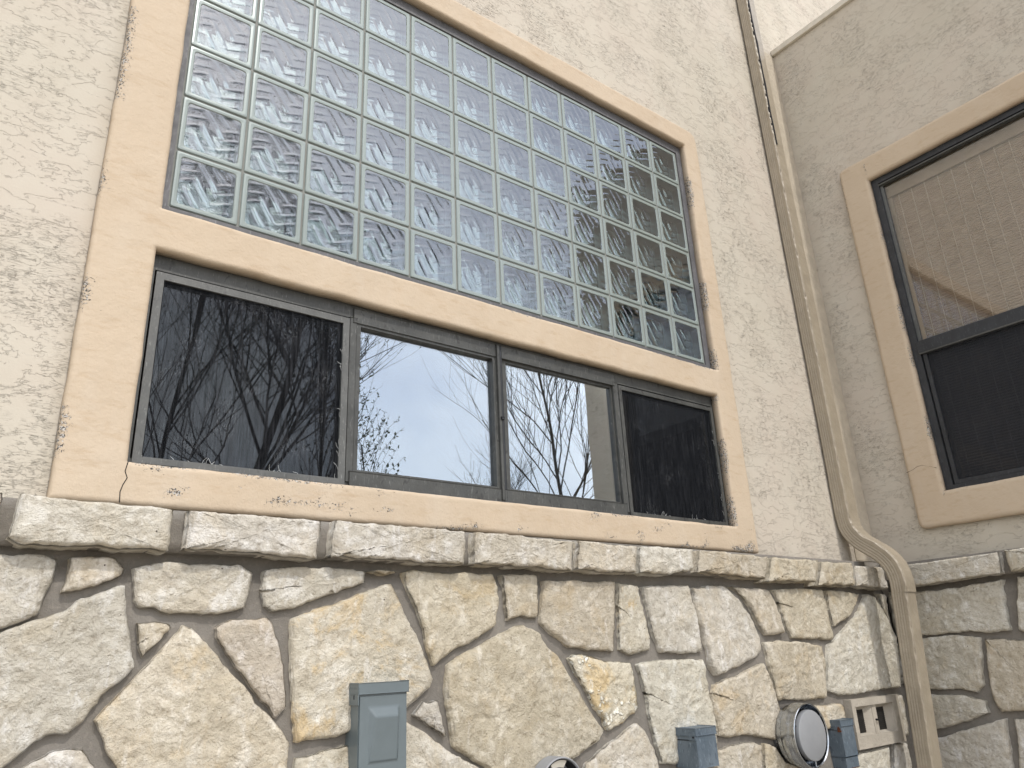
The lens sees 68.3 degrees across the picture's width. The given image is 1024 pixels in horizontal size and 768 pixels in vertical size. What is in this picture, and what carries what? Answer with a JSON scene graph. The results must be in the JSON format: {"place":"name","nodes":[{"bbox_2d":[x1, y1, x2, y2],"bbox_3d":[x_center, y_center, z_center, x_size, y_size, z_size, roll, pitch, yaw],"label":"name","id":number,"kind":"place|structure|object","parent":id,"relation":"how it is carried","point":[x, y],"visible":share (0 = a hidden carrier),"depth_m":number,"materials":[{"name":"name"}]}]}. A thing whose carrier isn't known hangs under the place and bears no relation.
{"place":"outdoors","nodes":[
{"label":"outdoors","id":0,"kind":"place"},
{"bbox_2d":[0,0,916,767],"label":"house","id":1,"kind":"structure","parent":0,"point":[446,358],"depth_m":2.56,"materials":[{"name":"paint"}]},
{"bbox_2d":[345,680,408,767],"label":"electrical enclosure","id":2,"kind":"object","parent":1,"relation":"attached to","point":[375,736],"visible":0.91,"depth_m":2.02,"materials":[{"name":"grey metal"}]},
{"bbox_2d":[127,254,728,525],"bbox_3d":[-0.043,0.143,2.780,2.492,0.638,0.088,12,-25,-35],"label":"sliding window","id":3,"kind":"structure","parent":1,"relation":"in","point":[241,374],"depth_m":2.34,"materials":[{"name":"brown metal"}]},
{"bbox_2d":[162,0,710,368],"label":"glass block window","id":4,"kind":"structure","parent":1,"relation":"in","point":[383,136],"depth_m":2.95,"materials":[{"name":"clear glass"}]},
{"bbox_2d":[535,756,578,767],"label":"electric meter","id":5,"kind":"object","parent":1,"relation":"attached to","point":[555,762],"visible":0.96,"depth_m":2.34,"materials":[{"name":"grey plastic"}]},
{"bbox_2d":[675,725,719,767],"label":"junction box","id":6,"kind":"object","parent":1,"relation":"attached to","point":[697,746],"visible":0.94,"depth_m":2.68,"materials":[{"name":"grey metal"}]},
{"bbox_2d":[773,703,828,767],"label":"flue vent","id":7,"kind":"object","parent":1,"relation":"attached to","point":[801,740],"visible":0.99,"depth_m":3.02,"materials":[{"name":"metal"}]},
{"bbox_2d":[737,0,942,767],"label":"downspout","id":8,"kind":"object","parent":1,"relation":"attached to","point":[892,562],"visible":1,"depth_m":4.04,"materials":[{"name":"beige paint"}]},
{"bbox_2d":[827,718,859,767],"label":"junction box","id":9,"kind":"object","parent":1,"relation":"attached to","point":[843,746],"visible":0.91,"depth_m":3.25,"materials":[{"name":"grey metal"}]},
{"bbox_2d":[843,694,906,749],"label":"vent block","id":10,"kind":"structure","parent":1,"relation":"on","point":[877,720],"depth_m":3.49,"materials":[{"name":"plastic"}]},
{"bbox_2d":[771,0,1023,767],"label":"side wing","id":11,"kind":"structure","parent":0,"point":[905,121],"depth_m":4.06,"materials":[{"name":"beige paint"}]},
{"bbox_2d":[871,102,1023,489],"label":"single hung window","id":12,"kind":"structure","parent":11,"relation":"in","point":[951,216],"depth_m":3.96,"materials":[{"name":"glass"}]}
]}

